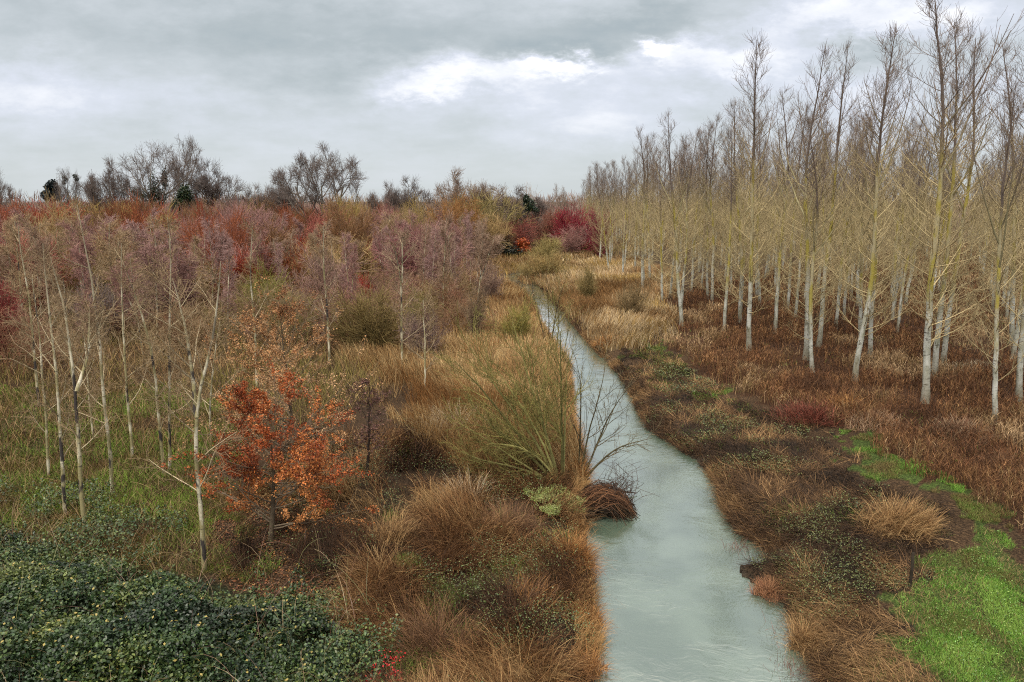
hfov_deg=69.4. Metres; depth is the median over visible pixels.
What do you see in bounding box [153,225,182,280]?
birch
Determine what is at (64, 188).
ash tree
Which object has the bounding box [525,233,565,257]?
shrub
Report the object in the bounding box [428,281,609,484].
willow
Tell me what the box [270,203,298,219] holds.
shrub
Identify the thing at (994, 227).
poplar
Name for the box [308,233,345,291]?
birch
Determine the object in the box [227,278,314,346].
sapling
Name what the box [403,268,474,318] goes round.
sapling
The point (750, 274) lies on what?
poplar
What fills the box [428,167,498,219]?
ash tree
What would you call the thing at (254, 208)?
shrub
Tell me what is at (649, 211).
poplar
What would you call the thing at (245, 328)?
sapling
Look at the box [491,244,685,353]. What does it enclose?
pale reeds
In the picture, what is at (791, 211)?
poplar
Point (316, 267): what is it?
shrub
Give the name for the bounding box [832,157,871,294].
poplar
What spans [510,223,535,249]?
shrub
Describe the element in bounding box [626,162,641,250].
poplar
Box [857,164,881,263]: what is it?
poplar
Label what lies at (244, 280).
shrub
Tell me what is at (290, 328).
sapling
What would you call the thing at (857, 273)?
poplar
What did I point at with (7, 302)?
shrub
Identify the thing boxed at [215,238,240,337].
birch
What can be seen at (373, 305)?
sapling
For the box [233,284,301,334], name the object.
sapling
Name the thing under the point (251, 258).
birch
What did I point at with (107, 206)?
shrub
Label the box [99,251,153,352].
birch
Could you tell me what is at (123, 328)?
birch
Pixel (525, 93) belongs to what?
sky
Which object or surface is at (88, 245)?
birch
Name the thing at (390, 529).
tussock
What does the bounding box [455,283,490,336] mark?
shrub
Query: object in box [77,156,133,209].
ash tree
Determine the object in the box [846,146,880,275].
poplar
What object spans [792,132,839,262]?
poplar
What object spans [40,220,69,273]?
birch
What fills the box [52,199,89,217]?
shrub
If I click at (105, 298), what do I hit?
shrub
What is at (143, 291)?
shrub
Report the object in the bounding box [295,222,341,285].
birch
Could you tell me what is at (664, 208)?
poplar
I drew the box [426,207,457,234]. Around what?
shrub
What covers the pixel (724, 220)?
poplar
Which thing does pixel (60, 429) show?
birch
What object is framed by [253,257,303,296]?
shrub
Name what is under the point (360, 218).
birch
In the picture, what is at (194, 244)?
birch
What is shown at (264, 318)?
sapling
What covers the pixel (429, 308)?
birch
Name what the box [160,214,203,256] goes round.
shrub
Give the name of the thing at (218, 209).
shrub
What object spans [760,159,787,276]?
poplar
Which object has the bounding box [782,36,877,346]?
poplar
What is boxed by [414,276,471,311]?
sapling
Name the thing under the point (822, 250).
poplar
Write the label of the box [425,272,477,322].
sapling
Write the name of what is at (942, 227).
poplar
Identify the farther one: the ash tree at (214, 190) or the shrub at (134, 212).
the ash tree at (214, 190)
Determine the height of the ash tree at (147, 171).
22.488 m
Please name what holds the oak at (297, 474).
on the ground at (968, 536)
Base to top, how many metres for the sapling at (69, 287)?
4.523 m
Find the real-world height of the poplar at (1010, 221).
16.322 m
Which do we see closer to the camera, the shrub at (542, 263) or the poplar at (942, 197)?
the shrub at (542, 263)
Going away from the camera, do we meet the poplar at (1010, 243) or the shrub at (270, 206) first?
the poplar at (1010, 243)
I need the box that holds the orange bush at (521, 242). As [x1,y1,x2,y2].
[515,237,531,252]
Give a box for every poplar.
[578,179,588,223]
[579,173,593,234]
[580,166,598,242]
[584,162,616,259]
[585,163,606,226]
[589,160,617,269]
[590,167,612,232]
[594,171,608,222]
[596,160,621,262]
[597,174,622,254]
[599,160,625,259]
[608,154,645,272]
[611,163,641,264]
[611,175,624,241]
[614,178,626,231]
[615,172,626,239]
[615,173,634,231]
[620,144,650,266]
[621,170,638,240]
[622,131,667,278]
[622,134,664,279]
[624,124,672,288]
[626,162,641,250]
[629,165,662,249]
[633,191,642,255]
[634,155,657,257]
[638,179,655,255]
[639,148,685,304]
[639,161,668,261]
[642,109,715,326]
[650,162,677,257]
[651,141,676,265]
[655,139,700,298]
[656,132,705,270]
[662,127,713,309]
[663,144,695,264]
[663,149,692,261]
[666,161,683,230]
[672,128,711,290]
[674,121,733,298]
[674,158,704,248]
[683,149,717,268]
[684,113,741,304]
[686,152,716,271]
[689,151,721,286]
[698,125,766,328]
[699,97,776,322]
[707,180,720,239]
[708,157,730,262]
[709,165,741,280]
[710,106,779,307]
[711,28,810,350]
[711,172,729,264]
[712,161,738,273]
[717,151,755,288]
[723,156,749,267]
[725,142,754,270]
[732,162,750,237]
[734,110,786,305]
[735,140,776,295]
[739,84,825,333]
[742,142,771,264]
[751,41,858,360]
[754,124,796,285]
[755,150,790,279]
[760,99,830,309]
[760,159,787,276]
[762,158,796,267]
[765,105,831,318]
[767,112,867,372]
[775,164,795,268]
[780,159,797,261]
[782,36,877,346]
[782,164,803,245]
[786,151,832,277]
[787,143,828,256]
[788,134,829,302]
[789,163,802,249]
[790,153,825,239]
[791,128,837,255]
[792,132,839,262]
[794,120,844,292]
[794,165,804,249]
[811,113,892,328]
[814,20,940,380]
[816,110,868,282]
[817,160,843,266]
[821,145,872,319]
[823,59,933,360]
[829,108,893,340]
[832,123,872,292]
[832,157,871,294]
[837,117,895,305]
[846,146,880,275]
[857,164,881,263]
[859,147,886,269]
[867,0,1023,403]
[867,112,936,306]
[869,129,924,319]
[870,115,933,295]
[870,154,888,256]
[877,159,894,251]
[879,156,914,285]
[882,123,940,331]
[884,150,925,251]
[886,121,929,288]
[886,122,951,305]
[891,12,1023,378]
[893,178,932,271]
[898,27,1023,365]
[899,158,929,268]
[900,84,977,302]
[903,153,934,282]
[919,160,937,258]
[920,146,965,294]
[927,149,964,293]
[927,157,962,247]
[929,155,956,253]
[931,151,963,265]
[946,75,1023,424]
[963,154,994,262]
[964,35,1023,350]
[964,131,1022,310]
[964,175,984,254]
[966,10,1023,401]
[967,156,997,277]
[969,152,996,263]
[972,144,1021,291]
[975,174,998,270]
[977,132,1023,303]
[979,143,1023,358]
[985,152,1023,320]
[986,145,1023,285]
[988,167,1023,282]
[995,136,1023,303]
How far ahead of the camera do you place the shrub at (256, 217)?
78.71 m
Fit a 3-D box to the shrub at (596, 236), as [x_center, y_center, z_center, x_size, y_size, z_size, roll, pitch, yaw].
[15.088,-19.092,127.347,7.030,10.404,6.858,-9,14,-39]
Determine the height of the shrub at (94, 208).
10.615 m
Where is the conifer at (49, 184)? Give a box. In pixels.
[40,179,61,202]
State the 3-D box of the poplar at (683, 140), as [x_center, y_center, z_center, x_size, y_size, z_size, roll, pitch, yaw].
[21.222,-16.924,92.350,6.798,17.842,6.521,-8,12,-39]
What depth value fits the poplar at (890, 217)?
81.77 m
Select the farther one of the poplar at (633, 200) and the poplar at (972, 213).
the poplar at (633, 200)
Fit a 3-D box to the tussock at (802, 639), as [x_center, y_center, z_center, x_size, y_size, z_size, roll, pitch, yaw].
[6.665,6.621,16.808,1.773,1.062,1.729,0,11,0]
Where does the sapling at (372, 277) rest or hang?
on the ground at (968, 536)
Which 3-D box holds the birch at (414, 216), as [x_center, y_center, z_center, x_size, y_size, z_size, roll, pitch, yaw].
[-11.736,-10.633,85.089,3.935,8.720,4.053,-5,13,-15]
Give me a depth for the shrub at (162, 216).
84.79 m
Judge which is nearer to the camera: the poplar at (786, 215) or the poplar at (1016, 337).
the poplar at (1016, 337)
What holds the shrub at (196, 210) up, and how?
on the ground at (968, 536)
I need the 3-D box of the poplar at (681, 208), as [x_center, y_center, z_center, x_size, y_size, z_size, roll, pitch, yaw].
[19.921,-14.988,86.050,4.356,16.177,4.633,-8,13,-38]
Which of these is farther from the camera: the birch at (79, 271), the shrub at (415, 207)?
the shrub at (415, 207)
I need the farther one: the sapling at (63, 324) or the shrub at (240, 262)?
the shrub at (240, 262)
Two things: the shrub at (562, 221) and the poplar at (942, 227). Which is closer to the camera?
the poplar at (942, 227)
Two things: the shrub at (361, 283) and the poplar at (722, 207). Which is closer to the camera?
the shrub at (361, 283)
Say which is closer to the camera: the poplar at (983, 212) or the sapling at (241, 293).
the sapling at (241, 293)
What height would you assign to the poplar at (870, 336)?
17.474 m
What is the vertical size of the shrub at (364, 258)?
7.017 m
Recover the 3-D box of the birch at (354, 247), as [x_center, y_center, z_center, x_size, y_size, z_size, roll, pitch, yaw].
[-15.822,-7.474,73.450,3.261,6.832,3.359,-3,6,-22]
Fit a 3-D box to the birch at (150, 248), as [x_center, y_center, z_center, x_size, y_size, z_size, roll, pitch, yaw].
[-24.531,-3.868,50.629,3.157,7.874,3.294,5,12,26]
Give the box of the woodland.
[0,188,1009,241]
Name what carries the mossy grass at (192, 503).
on the ground at (968, 536)
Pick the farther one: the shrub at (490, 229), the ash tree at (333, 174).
the ash tree at (333, 174)
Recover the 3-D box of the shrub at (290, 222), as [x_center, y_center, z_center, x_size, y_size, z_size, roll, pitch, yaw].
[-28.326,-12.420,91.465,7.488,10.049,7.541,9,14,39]
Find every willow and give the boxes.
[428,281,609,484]
[515,234,583,342]
[541,332,664,479]
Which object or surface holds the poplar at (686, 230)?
on the ground at (968, 536)
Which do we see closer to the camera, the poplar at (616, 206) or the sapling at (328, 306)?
the sapling at (328, 306)
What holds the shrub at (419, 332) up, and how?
on the ground at (968, 536)
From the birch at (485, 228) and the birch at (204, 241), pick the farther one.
the birch at (485, 228)
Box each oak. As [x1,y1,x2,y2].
[160,349,378,540]
[166,276,383,479]
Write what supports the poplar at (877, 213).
on the ground at (968, 536)
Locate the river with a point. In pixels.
(689, 610)
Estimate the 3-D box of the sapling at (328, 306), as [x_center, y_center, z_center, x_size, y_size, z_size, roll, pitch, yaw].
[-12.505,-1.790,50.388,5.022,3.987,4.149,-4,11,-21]
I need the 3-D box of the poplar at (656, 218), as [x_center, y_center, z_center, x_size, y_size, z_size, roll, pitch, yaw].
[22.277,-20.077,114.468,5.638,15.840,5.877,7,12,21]
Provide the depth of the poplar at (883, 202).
134.40 m
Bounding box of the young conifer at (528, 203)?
[523,194,539,246]
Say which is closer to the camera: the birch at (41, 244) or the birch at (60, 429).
the birch at (60, 429)
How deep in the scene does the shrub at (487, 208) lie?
130.41 m
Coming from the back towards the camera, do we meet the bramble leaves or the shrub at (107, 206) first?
the shrub at (107, 206)
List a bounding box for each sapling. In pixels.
[0,294,58,381]
[0,321,29,353]
[2,299,74,369]
[3,331,44,366]
[14,324,96,374]
[40,282,106,332]
[43,309,81,345]
[47,267,79,315]
[85,300,119,342]
[94,294,146,344]
[107,315,176,376]
[118,307,151,332]
[128,293,221,354]
[134,296,225,353]
[153,301,210,337]
[177,313,228,358]
[187,292,226,327]
[187,292,237,343]
[199,288,225,317]
[205,283,256,337]
[216,273,279,333]
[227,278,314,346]
[228,288,266,342]
[231,268,298,310]
[231,311,258,338]
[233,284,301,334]
[234,290,294,339]
[238,313,264,345]
[240,308,271,345]
[255,277,304,339]
[259,291,334,349]
[262,286,311,346]
[285,276,349,319]
[293,280,369,349]
[300,291,353,339]
[301,294,353,349]
[326,294,390,345]
[339,305,376,345]
[347,276,409,332]
[354,268,382,294]
[362,271,403,315]
[373,263,432,315]
[373,265,404,290]
[377,276,418,330]
[377,290,407,318]
[380,265,420,299]
[381,267,424,304]
[391,290,420,327]
[394,296,442,330]
[395,277,441,316]
[397,261,431,285]
[402,284,440,313]
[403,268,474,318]
[413,269,460,310]
[413,290,444,319]
[413,300,453,334]
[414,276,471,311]
[416,261,478,293]
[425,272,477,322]
[431,299,447,329]
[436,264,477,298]
[436,296,470,326]
[448,290,488,327]
[460,278,477,297]
[468,309,497,329]
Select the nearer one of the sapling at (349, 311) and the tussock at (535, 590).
the tussock at (535, 590)
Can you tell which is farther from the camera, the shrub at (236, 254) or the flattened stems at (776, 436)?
the shrub at (236, 254)
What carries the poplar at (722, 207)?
on the ground at (968, 536)
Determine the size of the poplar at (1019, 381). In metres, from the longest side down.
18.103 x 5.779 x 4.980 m
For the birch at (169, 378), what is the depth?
25.56 m
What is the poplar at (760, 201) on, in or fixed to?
on the ground at (968, 536)
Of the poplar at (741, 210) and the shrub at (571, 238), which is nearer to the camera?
the poplar at (741, 210)
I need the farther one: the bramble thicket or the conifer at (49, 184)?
the conifer at (49, 184)
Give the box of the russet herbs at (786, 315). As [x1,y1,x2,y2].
[653,241,1023,529]
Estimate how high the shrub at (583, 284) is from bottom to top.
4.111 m
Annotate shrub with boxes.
[0,191,39,230]
[0,195,89,229]
[0,196,50,241]
[0,208,24,231]
[0,218,76,316]
[0,269,34,361]
[12,187,87,266]
[28,191,87,236]
[33,206,91,240]
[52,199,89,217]
[53,233,125,306]
[54,194,97,234]
[61,201,105,262]
[61,264,134,344]
[67,196,105,219]
[80,197,145,224]
[81,192,130,248]
[92,246,185,310]
[94,192,169,264]
[95,196,173,248]
[104,254,174,329]
[108,199,143,214]
[109,194,169,218]
[124,195,188,239]
[139,204,184,226]
[142,197,180,224]
[143,255,245,312]
[144,252,204,319]
[158,198,195,226]
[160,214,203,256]
[162,210,227,256]
[169,204,258,274]
[171,194,215,222]
[176,196,215,223]
[178,196,223,237]
[180,251,240,304]
[195,194,232,233]
[203,236,273,304]
[213,189,277,222]
[215,196,291,250]
[215,197,276,238]
[215,262,289,304]
[218,233,276,272]
[222,196,265,223]
[224,198,273,222]
[232,255,297,337]
[236,230,313,292]
[238,221,301,253]
[245,242,322,301]
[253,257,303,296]
[266,202,307,243]
[268,236,344,293]
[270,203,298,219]
[273,207,320,246]
[275,202,309,231]
[279,236,373,329]
[291,233,317,254]
[294,192,337,240]
[299,205,350,260]
[303,201,326,218]
[318,267,414,351]
[319,188,371,238]
[319,193,383,267]
[319,231,381,281]
[331,231,387,286]
[344,267,375,304]
[356,202,395,228]
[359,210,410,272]
[365,205,401,223]
[367,228,385,277]
[368,219,427,289]
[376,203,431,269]
[385,190,430,224]
[394,297,454,357]
[395,199,435,234]
[400,218,466,286]
[407,215,472,279]
[420,208,438,228]
[421,187,484,256]
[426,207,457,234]
[440,183,537,250]
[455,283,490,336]
[470,256,506,300]
[479,209,515,253]
[479,212,519,252]
[498,300,535,340]
[499,217,545,249]
[501,185,547,241]
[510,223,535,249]
[517,247,566,277]
[525,207,569,246]
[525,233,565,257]
[545,198,611,251]
[547,222,591,252]
[573,266,597,299]
[580,203,618,257]
[612,279,655,315]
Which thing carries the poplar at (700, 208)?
on the ground at (968, 536)
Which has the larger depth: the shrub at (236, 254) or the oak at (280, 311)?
the shrub at (236, 254)
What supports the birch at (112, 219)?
on the ground at (968, 536)
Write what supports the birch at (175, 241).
on the ground at (968, 536)
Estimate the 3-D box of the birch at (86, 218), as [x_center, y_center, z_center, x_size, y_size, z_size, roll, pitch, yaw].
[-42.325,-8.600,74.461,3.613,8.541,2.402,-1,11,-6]
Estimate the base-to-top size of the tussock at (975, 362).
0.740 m
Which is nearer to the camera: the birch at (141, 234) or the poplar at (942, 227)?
the birch at (141, 234)
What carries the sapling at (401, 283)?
on the ground at (968, 536)
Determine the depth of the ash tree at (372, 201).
156.36 m
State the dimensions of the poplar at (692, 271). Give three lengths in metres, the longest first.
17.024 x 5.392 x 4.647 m
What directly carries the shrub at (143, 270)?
on the ground at (968, 536)
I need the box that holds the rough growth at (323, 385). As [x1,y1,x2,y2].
[0,234,820,466]
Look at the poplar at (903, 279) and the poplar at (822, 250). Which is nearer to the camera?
the poplar at (903, 279)
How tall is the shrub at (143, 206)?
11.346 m
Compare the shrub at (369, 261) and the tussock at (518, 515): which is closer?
the tussock at (518, 515)
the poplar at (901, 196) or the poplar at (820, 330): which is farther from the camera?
the poplar at (901, 196)
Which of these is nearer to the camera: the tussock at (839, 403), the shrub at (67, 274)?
the tussock at (839, 403)
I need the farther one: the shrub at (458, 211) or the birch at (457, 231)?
the shrub at (458, 211)
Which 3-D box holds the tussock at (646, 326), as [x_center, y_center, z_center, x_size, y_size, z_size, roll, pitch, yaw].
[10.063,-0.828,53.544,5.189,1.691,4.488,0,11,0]
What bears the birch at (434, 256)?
on the ground at (968, 536)
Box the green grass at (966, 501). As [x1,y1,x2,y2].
[232,249,1023,681]
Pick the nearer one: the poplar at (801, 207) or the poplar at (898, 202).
the poplar at (898, 202)
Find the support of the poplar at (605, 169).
on the ground at (968, 536)
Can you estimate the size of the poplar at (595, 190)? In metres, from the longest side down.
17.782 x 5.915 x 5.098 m
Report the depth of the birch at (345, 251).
52.55 m
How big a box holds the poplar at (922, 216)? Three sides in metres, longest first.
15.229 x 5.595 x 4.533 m
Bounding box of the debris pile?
[571,449,659,525]
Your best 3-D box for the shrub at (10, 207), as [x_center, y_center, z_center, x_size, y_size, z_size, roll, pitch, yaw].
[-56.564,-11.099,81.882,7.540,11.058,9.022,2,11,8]
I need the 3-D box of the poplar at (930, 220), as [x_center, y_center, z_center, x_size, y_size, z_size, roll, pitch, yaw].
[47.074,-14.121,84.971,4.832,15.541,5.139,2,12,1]
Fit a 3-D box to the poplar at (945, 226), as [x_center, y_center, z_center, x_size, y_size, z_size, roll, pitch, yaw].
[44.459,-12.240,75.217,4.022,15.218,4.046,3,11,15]
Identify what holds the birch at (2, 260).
on the ground at (968, 536)
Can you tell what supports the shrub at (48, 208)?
on the ground at (968, 536)
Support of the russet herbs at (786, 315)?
on the ground at (968, 536)
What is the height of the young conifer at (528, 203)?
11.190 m
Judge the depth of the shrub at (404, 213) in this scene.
85.45 m
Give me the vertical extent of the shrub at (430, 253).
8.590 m
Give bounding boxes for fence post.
[908,552,914,586]
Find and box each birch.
[0,212,74,403]
[0,213,39,337]
[0,223,30,325]
[0,234,22,284]
[0,251,25,343]
[0,267,78,476]
[7,207,30,288]
[14,228,114,514]
[18,225,55,324]
[19,220,50,314]
[21,217,68,316]
[27,239,125,528]
[35,236,66,316]
[36,195,126,492]
[38,266,85,382]
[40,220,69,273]
[55,218,100,312]
[59,319,124,439]
[63,217,73,296]
[66,222,95,273]
[67,242,98,352]
[74,213,99,266]
[81,215,153,338]
[93,211,137,269]
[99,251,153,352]
[103,233,166,456]
[112,254,178,473]
[123,207,166,262]
[126,229,142,326]
[126,234,260,570]
[132,210,201,469]
[132,227,187,328]
[143,214,175,316]
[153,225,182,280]
[161,311,245,444]
[163,243,202,322]
[164,230,181,269]
[187,230,211,302]
[187,235,208,314]
[199,216,232,308]
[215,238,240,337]
[227,216,279,385]
[242,225,276,281]
[265,208,288,231]
[268,211,293,237]
[268,235,293,295]
[270,242,289,293]
[279,229,301,270]
[291,218,304,247]
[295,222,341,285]
[300,218,343,361]
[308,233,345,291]
[310,226,318,253]
[334,231,365,308]
[341,232,365,270]
[343,243,361,322]
[350,209,371,232]
[364,223,381,243]
[371,225,388,277]
[372,209,410,264]
[373,213,379,236]
[374,225,422,368]
[381,213,408,270]
[381,224,406,283]
[395,210,417,240]
[398,291,445,383]
[413,223,434,294]
[421,227,441,294]
[429,210,458,313]
[432,223,459,278]
[443,229,458,286]
[446,234,463,289]
[450,220,468,266]
[457,215,468,267]
[459,208,476,248]
[463,221,476,283]
[467,216,494,283]
[469,220,505,304]
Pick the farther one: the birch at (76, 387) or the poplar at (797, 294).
the poplar at (797, 294)
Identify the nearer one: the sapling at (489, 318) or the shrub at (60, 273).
the sapling at (489, 318)
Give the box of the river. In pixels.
[501,253,816,681]
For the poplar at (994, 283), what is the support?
on the ground at (968, 536)
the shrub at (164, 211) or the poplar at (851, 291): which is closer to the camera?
the poplar at (851, 291)
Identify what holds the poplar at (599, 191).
on the ground at (968, 536)
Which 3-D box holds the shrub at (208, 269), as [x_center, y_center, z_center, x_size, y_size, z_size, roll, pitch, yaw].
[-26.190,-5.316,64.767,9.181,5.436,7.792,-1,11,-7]
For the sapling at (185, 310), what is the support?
on the ground at (968, 536)
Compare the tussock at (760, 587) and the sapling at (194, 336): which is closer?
the tussock at (760, 587)
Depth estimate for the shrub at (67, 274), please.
60.64 m
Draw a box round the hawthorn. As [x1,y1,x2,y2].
[330,376,396,479]
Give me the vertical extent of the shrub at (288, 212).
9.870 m
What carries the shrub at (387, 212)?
on the ground at (968, 536)
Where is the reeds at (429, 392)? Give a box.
[331,263,587,484]
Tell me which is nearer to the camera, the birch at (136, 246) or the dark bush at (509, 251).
the birch at (136, 246)
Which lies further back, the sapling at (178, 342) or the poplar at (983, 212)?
the poplar at (983, 212)
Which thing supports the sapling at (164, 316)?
on the ground at (968, 536)
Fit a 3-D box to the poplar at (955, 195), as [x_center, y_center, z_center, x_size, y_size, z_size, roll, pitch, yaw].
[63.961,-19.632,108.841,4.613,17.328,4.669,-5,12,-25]
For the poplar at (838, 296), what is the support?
on the ground at (968, 536)
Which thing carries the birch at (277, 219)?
on the ground at (968, 536)
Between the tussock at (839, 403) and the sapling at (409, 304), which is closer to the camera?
the tussock at (839, 403)
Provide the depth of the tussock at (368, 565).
18.70 m
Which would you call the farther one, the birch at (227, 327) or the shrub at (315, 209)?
the shrub at (315, 209)
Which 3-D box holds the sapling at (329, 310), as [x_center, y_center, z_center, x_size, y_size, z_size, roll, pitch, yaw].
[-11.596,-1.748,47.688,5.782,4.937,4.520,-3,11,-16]
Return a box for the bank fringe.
[524,282,845,681]
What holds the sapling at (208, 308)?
on the ground at (968, 536)
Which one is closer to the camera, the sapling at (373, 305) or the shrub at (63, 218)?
the sapling at (373, 305)
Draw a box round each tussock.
[328,540,424,594]
[349,502,429,557]
[362,588,498,679]
[412,400,486,438]
[428,468,505,506]
[461,492,548,543]
[485,568,575,622]
[531,519,615,577]
[565,456,595,479]
[565,596,613,633]
[567,644,615,681]
[590,333,631,347]
[624,320,682,337]
[744,573,791,607]
[764,394,848,427]
[774,610,834,667]
[826,391,872,413]
[841,487,954,546]
[843,406,907,434]
[921,411,1003,442]
[947,358,1004,374]
[956,446,1023,479]
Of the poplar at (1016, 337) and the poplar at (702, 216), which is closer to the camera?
the poplar at (1016, 337)
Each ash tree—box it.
[0,170,23,210]
[53,168,83,209]
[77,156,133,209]
[110,139,204,211]
[163,135,208,214]
[187,158,247,214]
[226,182,278,214]
[255,173,310,223]
[268,143,368,224]
[365,181,395,215]
[383,175,436,219]
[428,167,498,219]
[448,182,521,221]
[494,186,553,234]
[551,182,569,217]
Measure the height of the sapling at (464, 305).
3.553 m
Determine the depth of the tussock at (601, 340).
49.92 m
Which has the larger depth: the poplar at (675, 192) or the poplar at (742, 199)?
the poplar at (675, 192)
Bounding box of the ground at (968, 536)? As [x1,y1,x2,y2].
[0,202,1023,681]
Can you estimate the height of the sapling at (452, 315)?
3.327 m
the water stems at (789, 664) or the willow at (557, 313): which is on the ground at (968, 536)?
the willow at (557, 313)
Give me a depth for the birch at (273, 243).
60.77 m
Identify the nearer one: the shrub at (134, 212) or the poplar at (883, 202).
the shrub at (134, 212)
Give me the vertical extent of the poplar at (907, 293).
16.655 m
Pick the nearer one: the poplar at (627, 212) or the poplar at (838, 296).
the poplar at (838, 296)
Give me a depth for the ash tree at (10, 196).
147.02 m
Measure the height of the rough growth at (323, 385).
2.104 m
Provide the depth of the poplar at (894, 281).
58.04 m
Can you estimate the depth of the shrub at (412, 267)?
70.78 m
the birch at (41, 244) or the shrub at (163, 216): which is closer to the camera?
the birch at (41, 244)
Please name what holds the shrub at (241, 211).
on the ground at (968, 536)
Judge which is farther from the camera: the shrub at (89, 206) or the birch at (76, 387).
the shrub at (89, 206)
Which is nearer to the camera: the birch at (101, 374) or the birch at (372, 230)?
the birch at (101, 374)
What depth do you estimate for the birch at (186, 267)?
52.98 m
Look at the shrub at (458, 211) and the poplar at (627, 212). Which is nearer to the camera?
the poplar at (627, 212)
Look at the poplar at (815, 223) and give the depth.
70.22 m
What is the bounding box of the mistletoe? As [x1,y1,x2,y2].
[61,174,78,183]
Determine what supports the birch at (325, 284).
on the ground at (968, 536)
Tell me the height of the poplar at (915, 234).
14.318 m
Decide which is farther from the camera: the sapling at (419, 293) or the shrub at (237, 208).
the shrub at (237, 208)
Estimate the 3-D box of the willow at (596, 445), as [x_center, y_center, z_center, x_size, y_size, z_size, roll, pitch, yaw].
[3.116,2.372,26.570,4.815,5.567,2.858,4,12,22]
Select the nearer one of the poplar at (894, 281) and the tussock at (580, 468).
the tussock at (580, 468)
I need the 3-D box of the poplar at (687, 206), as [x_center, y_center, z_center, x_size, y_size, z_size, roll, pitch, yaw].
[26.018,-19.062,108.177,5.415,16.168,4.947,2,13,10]
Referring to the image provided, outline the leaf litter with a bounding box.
[194,490,340,599]
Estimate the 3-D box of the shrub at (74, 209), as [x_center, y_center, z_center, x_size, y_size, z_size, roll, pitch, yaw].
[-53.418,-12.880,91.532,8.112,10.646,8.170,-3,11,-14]
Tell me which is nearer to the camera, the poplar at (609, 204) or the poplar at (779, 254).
the poplar at (779, 254)
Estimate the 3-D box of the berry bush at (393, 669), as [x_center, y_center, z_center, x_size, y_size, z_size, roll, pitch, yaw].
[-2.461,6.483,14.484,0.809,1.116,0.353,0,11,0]
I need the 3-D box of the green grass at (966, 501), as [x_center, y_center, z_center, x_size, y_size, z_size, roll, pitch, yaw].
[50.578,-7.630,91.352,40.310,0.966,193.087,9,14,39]
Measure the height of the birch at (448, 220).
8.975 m
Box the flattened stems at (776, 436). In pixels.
[614,332,970,681]
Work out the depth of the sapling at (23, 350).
42.07 m
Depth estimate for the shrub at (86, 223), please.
78.87 m
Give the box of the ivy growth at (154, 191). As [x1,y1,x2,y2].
[130,167,168,206]
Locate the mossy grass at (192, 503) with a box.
[0,371,251,584]
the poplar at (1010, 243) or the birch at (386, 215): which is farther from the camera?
the birch at (386, 215)
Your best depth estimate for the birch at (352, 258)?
51.36 m
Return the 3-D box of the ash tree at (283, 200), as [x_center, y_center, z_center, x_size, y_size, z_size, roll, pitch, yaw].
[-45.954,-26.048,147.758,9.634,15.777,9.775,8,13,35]
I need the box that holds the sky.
[0,0,1023,201]
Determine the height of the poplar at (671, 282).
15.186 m
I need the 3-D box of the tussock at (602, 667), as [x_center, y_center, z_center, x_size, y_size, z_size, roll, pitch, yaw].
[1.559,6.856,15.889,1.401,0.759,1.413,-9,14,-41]
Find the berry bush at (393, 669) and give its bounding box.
[365,650,405,681]
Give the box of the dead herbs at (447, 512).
[198,413,622,681]
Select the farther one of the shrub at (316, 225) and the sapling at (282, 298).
the shrub at (316, 225)
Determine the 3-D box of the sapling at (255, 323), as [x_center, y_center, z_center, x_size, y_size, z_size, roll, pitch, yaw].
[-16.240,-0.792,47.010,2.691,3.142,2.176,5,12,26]
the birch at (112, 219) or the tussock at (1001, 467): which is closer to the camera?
the tussock at (1001, 467)
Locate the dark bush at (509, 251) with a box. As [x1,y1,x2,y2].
[472,228,524,256]
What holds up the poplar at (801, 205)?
on the ground at (968, 536)
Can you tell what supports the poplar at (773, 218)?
on the ground at (968, 536)
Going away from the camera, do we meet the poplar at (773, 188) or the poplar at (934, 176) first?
the poplar at (934, 176)
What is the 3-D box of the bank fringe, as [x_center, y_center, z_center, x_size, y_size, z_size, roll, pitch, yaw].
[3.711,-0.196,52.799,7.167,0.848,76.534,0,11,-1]
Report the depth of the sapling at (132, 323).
51.28 m
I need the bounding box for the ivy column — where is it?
[167,184,194,213]
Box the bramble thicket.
[0,475,404,681]
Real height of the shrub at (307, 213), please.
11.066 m
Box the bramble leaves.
[236,335,1023,681]
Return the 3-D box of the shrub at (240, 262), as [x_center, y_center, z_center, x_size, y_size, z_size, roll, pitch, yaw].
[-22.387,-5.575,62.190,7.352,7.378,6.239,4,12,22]
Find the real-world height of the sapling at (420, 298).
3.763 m
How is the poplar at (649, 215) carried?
on the ground at (968, 536)
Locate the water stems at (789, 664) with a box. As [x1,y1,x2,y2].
[717,537,828,681]
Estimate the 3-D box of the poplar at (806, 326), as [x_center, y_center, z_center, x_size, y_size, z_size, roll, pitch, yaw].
[17.077,-7.835,43.335,5.742,18.505,5.873,-6,11,-14]
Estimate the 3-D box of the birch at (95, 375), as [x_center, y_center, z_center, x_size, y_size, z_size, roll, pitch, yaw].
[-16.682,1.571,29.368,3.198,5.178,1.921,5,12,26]
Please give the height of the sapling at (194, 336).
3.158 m
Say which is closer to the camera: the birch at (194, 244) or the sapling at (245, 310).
the sapling at (245, 310)
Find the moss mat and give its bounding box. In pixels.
[523,485,584,515]
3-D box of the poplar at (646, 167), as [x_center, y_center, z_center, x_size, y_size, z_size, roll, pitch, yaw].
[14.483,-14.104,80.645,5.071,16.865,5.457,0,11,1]
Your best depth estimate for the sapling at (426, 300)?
52.82 m
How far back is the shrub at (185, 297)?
54.15 m
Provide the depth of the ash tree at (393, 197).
145.73 m
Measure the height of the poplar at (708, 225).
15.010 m

